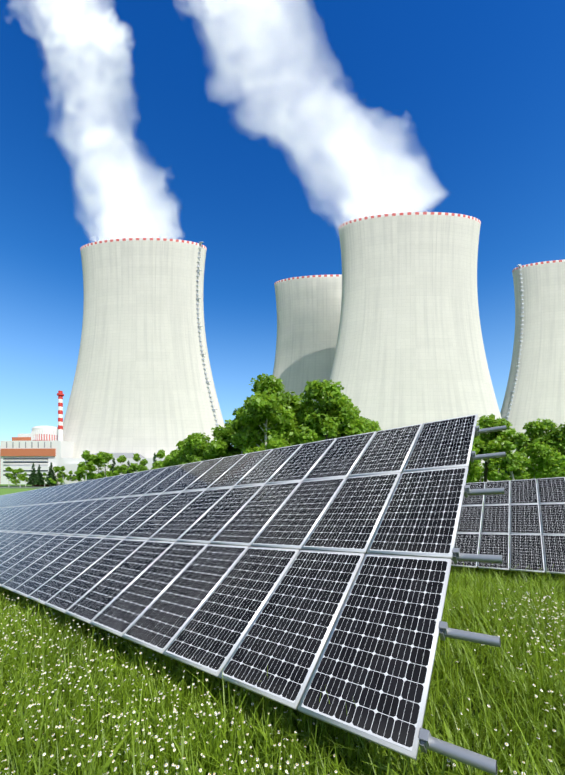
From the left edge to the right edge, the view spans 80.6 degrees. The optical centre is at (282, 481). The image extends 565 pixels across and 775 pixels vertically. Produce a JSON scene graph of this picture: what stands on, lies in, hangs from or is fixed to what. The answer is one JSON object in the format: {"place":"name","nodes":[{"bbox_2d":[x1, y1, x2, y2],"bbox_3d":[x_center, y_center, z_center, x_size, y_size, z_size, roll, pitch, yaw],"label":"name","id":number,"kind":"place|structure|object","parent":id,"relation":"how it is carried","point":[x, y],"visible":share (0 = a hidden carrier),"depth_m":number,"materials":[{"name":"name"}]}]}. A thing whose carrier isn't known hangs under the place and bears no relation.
{"place":"outdoors","nodes":[
{"label":"outdoors","id":0,"kind":"place"},
{"bbox_2d":[0,484,564,774],"bbox_3d":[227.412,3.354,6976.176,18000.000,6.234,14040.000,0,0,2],"label":"ground","id":1,"kind":"structure","parent":0,"point":[5,489],"depth_m":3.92,"materials":[{"name":"green plant"}]},
{"bbox_2d":[5,467,15,487],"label":"tree","id":2,"kind":"object","parent":1,"relation":"on","point":[9,475],"visible":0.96,"depth_m":340.88,"materials":[{"name":"green plant"}]},
{"bbox_2d":[10,469,20,487],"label":"tree","id":3,"kind":"object","parent":1,"relation":"on","point":[15,472],"visible":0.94,"depth_m":340.80,"materials":[{"name":"green plant"}]},
{"bbox_2d":[17,468,25,487],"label":"tree","id":4,"kind":"object","parent":1,"relation":"on","point":[21,476],"visible":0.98,"depth_m":335.38,"materials":[{"name":"green plant"}]},
{"bbox_2d":[22,472,27,486],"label":"tree","id":5,"kind":"object","parent":1,"relation":"on","point":[26,479],"visible":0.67,"depth_m":355.03,"materials":[{"name":"green plant"}]},
{"bbox_2d":[26,463,38,487],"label":"tree","id":6,"kind":"object","parent":1,"relation":"on","point":[32,480],"visible":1,"depth_m":341.50,"materials":[{"name":"green plant"}]},
{"bbox_2d":[36,465,43,486],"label":"tree","id":7,"kind":"object","parent":1,"relation":"on","point":[39,475],"visible":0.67,"depth_m":349.48,"materials":[{"name":"green plant"}]},
{"bbox_2d":[42,472,46,486],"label":"tree","id":8,"kind":"object","parent":1,"relation":"on","point":[44,474],"visible":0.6,"depth_m":351.98,"materials":[{"name":"green plant"}]},
{"bbox_2d":[45,462,56,486],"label":"tree","id":9,"kind":"object","parent":1,"relation":"on","point":[51,473],"visible":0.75,"depth_m":343.27,"materials":[{"name":"green plant"}]},
{"bbox_2d":[48,466,63,485],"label":"tree","id":10,"kind":"object","parent":1,"relation":"on","point":[57,469],"visible":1,"depth_m":336.67,"materials":[{"name":"green plant"}]},
{"bbox_2d":[56,466,66,484],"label":"tree","id":11,"kind":"object","parent":1,"relation":"on","point":[63,475],"visible":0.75,"depth_m":357.04,"materials":[{"name":"green plant"}]},
{"bbox_2d":[66,471,74,480],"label":"tree","id":12,"kind":"object","parent":1,"relation":"on","point":[70,478],"visible":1,"depth_m":338.83,"materials":[{"name":"green plant"}]},
{"bbox_2d":[75,468,83,480],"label":"tree","id":13,"kind":"object","parent":1,"relation":"on","point":[79,476],"visible":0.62,"depth_m":329.98,"materials":[{"name":"green plant"}]},
{"bbox_2d":[0,391,164,485],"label":"power plant buildings","id":14,"kind":"structure","parent":1,"relation":"on","point":[43,447],"depth_m":395.00,"materials":[{"name":"white"}]},
{"bbox_2d":[77,450,95,480],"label":"tree","id":15,"kind":"object","parent":1,"relation":"on","point":[89,466],"visible":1,"depth_m":330.49,"materials":[{"name":"green plant"}]},
{"bbox_2d":[83,454,100,479],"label":"tree","id":16,"kind":"object","parent":1,"relation":"on","point":[93,458],"visible":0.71,"depth_m":343.62,"materials":[{"name":"green plant"}]},
{"bbox_2d":[92,458,103,478],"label":"tree","id":17,"kind":"object","parent":1,"relation":"on","point":[98,464],"visible":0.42,"depth_m":349.85,"materials":[{"name":"green plant"}]},
{"bbox_2d":[96,451,112,478],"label":"tree","id":18,"kind":"object","parent":1,"relation":"on","point":[104,457],"visible":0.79,"depth_m":343.99,"materials":[{"name":"green plant"}]},
{"bbox_2d":[111,458,115,475],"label":"tree","id":19,"kind":"object","parent":1,"relation":"on","point":[113,465],"visible":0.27,"depth_m":346.98,"materials":[{"name":"green plant"}]},
{"bbox_2d":[112,455,128,475],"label":"tree","id":20,"kind":"object","parent":1,"relation":"on","point":[122,469],"visible":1,"depth_m":329.29,"materials":[{"name":"green plant"}]},
{"bbox_2d":[128,453,142,472],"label":"tree","id":21,"kind":"object","parent":1,"relation":"on","point":[133,466],"visible":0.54,"depth_m":332.86,"materials":[{"name":"green plant"}]},
{"bbox_2d":[49,238,223,485],"bbox_3d":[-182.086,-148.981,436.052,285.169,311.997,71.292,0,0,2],"label":"cooling tower","id":22,"kind":"structure","parent":1,"relation":"on","point":[143,383],"depth_m":416.57,"materials":[{"name":"concrete"}]},
{"bbox_2d":[136,464,147,471],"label":"tree","id":23,"kind":"object","parent":1,"relation":"on","point":[140,467],"visible":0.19,"depth_m":64.69,"materials":[{"name":"green plant"}]},
{"bbox_2d":[139,458,147,469],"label":"tree","id":24,"kind":"object","parent":1,"relation":"on","point":[143,462],"visible":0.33,"depth_m":343.28,"materials":[{"name":"green plant"}]},
{"bbox_2d":[150,453,156,469],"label":"tree","id":25,"kind":"object","parent":1,"relation":"on","point":[154,458],"visible":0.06,"depth_m":329.01,"materials":[{"name":"green plant"}]},
{"bbox_2d":[151,461,161,469],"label":"tree","id":26,"kind":"object","parent":1,"relation":"on","point":[156,465],"visible":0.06,"depth_m":60.33,"materials":[{"name":"green plant"}]},
{"bbox_2d":[156,449,169,466],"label":"tree","id":27,"kind":"object","parent":1,"relation":"on","point":[160,454],"visible":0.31,"depth_m":333.10,"materials":[{"name":"green plant"}]},
{"bbox_2d":[161,454,172,467],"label":"tree","id":28,"kind":"object","parent":1,"relation":"on","point":[167,462],"visible":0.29,"depth_m":57.06,"materials":[{"name":"green plant"}]},
{"bbox_2d":[169,448,185,465],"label":"tree","id":29,"kind":"object","parent":1,"relation":"on","point":[173,455],"visible":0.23,"depth_m":54.25,"materials":[{"name":"green plant"}]},
{"bbox_2d":[176,439,192,464],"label":"tree","id":30,"kind":"object","parent":1,"relation":"on","point":[184,447],"visible":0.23,"depth_m":50.85,"materials":[{"name":"green plant"}]},
{"bbox_2d":[181,432,210,463],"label":"tree","id":31,"kind":"object","parent":1,"relation":"on","point":[198,441],"visible":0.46,"depth_m":48.76,"materials":[{"name":"green plant"}]},
{"bbox_2d":[204,425,239,459],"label":"tree","id":32,"kind":"object","parent":1,"relation":"on","point":[218,448],"visible":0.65,"depth_m":47.14,"materials":[{"name":"green plant"}]},
{"bbox_2d":[220,419,239,457],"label":"tree","id":33,"kind":"object","parent":1,"relation":"on","point":[227,423],"visible":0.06,"depth_m":48.65,"materials":[{"name":"green plant"}]},
{"bbox_2d":[221,407,257,455],"bbox_3d":[-5.720,-2.124,47.265,6.444,17.401,6.284,0,0,25],"label":"tree","id":34,"kind":"object","parent":1,"relation":"on","point":[232,432],"visible":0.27,"depth_m":46.05,"materials":[{"name":"green plant"}]},
{"bbox_2d":[240,373,295,453],"bbox_3d":[-2.352,-3.929,43.831,7.588,21.013,7.781,0,0,19],"label":"tree","id":35,"kind":"object","parent":1,"relation":"on","point":[261,406],"visible":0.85,"depth_m":43.15,"materials":[{"name":"green plant"}]},
{"bbox_2d":[258,390,303,445],"bbox_3d":[-0.388,-3.383,47.992,7.846,19.932,10.077,0,0,-18],"label":"tree","id":36,"kind":"object","parent":1,"relation":"on","point":[289,434],"visible":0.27,"depth_m":45.34,"materials":[{"name":"green plant"}]},
{"bbox_2d":[0,586,564,774],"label":"daisies","id":37,"kind":"object","parent":1,"relation":"on","point":[156,772],"visible":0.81,"depth_m":3.37,"materials":[{"name":"white plant"}]},
{"bbox_2d":[284,403,300,427],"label":"tree","id":38,"kind":"object","parent":1,"relation":"on","point":[296,415],"visible":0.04,"depth_m":49.24,"materials":[{"name":"green plant"}]},
{"bbox_2d":[273,274,341,409],"bbox_3d":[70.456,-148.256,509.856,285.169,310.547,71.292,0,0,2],"label":"cooling tower","id":39,"kind":"structure","parent":1,"relation":"on","point":[308,313],"depth_m":492.40,"materials":[{"name":"concrete"}]},
{"bbox_2d":[296,397,322,435],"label":"tree","id":40,"kind":"object","parent":1,"relation":"on","point":[304,404],"visible":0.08,"depth_m":48.73,"materials":[{"name":"green plant"}]},
{"bbox_2d":[147,425,506,774],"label":"support pipes","id":41,"kind":"object","parent":1,"relation":"on","point":[462,755],"visible":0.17,"depth_m":2.90,"materials":[{"name":"grey metal"}]},
{"bbox_2d":[0,414,477,760],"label":"solar array frames","id":42,"kind":"structure","parent":41,"relation":"attached to","point":[300,698],"depth_m":4.92,"materials":[{"name":"silver metal"}]},
{"bbox_2d":[0,415,475,750],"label":"solar panel array","id":43,"kind":"object","parent":42,"relation":"in","point":[373,664],"visible":0.94,"depth_m":5.06,"materials":[{"name":"black glass"}]},
{"bbox_2d":[295,379,365,443],"bbox_3d":[6.103,-3.737,45.740,10.435,20.641,8.125,0,0,-42],"label":"tree","id":44,"kind":"object","parent":1,"relation":"on","point":[334,415],"visible":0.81,"depth_m":43.55,"materials":[{"name":"green plant"}]},
{"bbox_2d":[332,404,371,438],"bbox_3d":[9.797,-2.397,48.640,9.079,17.957,7.068,0,0,-25],"label":"tree","id":45,"kind":"object","parent":1,"relation":"on","point":[356,418],"visible":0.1,"depth_m":46.57,"materials":[{"name":"green plant"}]},
{"bbox_2d":[361,417,380,431],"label":"tree","id":46,"kind":"object","parent":1,"relation":"on","point":[375,426],"visible":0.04,"depth_m":51.15,"materials":[{"name":"green plant"}]},
{"bbox_2d":[323,212,512,481],"bbox_3d":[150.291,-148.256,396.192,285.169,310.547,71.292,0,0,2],"label":"cooling tower","id":47,"kind":"structure","parent":1,"relation":"on","point":[409,350],"depth_m":377.07,"materials":[{"name":"concrete"}]},
{"bbox_2d":[467,423,484,482],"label":"tree","id":48,"kind":"object","parent":1,"relation":"on","point":[475,467],"visible":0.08,"depth_m":38.55,"materials":[{"name":"green plant"}]},
{"bbox_2d":[466,414,512,485],"bbox_3d":[25.603,-0.804,42.001,5.813,14.768,7.466,0,0,-42],"label":"tree","id":49,"kind":"object","parent":1,"relation":"on","point":[491,443],"visible":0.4,"depth_m":40.27,"materials":[{"name":"green plant"}]},
{"bbox_2d":[482,451,512,480],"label":"tree","id":50,"kind":"object","parent":1,"relation":"on","point":[507,477],"visible":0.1,"depth_m":50.47,"materials":[{"name":"green plant"}]},
{"bbox_2d":[493,428,531,531],"bbox_3d":[27.499,0.090,40.218,4.396,12.966,4.933,0,0,22],"label":"tree","id":51,"kind":"object","parent":1,"relation":"on","point":[516,461],"visible":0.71,"depth_m":39.45,"materials":[{"name":"green plant"}]},
{"bbox_2d":[480,485,545,578],"bbox_3d":[2.136,3.662,20.664,41.320,3.236,5.686,-5,29,37],"label":"panel frame","id":52,"kind":"object","parent":1,"relation":"on","point":[541,534],"visible":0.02,"depth_m":12.71,"materials":[{"name":"silver metal"}]},
{"bbox_2d":[451,477,564,573],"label":"solar array frames","id":53,"kind":"structure","parent":52,"relation":"attached to","point":[510,504],"depth_m":13.48,"materials":[{"name":"silver metal"}]},
{"bbox_2d":[451,477,564,572],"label":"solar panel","id":54,"kind":"object","parent":53,"relation":"in","point":[526,550],"visible":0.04,"depth_m":13.61,"materials":[{"name":"black glass"}]},
{"bbox_2d":[481,260,564,481],"bbox_3d":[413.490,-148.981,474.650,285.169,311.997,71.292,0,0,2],"label":"cooling tower","id":55,"kind":"structure","parent":1,"relation":"on","point":[535,389],"depth_m":461.06,"materials":[{"name":"concrete"}]},
{"bbox_2d":[515,418,556,479],"bbox_3d":[32.488,-0.767,43.006,5.303,14.685,5.438,0,0,-13],"label":"tree","id":56,"kind":"object","parent":1,"relation":"on","point":[537,429],"visible":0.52,"depth_m":41.74,"materials":[{"name":"green plant"}]},
{"bbox_2d":[526,422,564,480],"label":"tree","id":57,"kind":"object","parent":1,"relation":"on","point":[552,454],"visible":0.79,"depth_m":40.05,"materials":[{"name":"green plant"}]},
{"bbox_2d":[0,0,564,440],"label":"sky","id":58,"kind":"structure","parent":0,"point":[251,131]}
]}

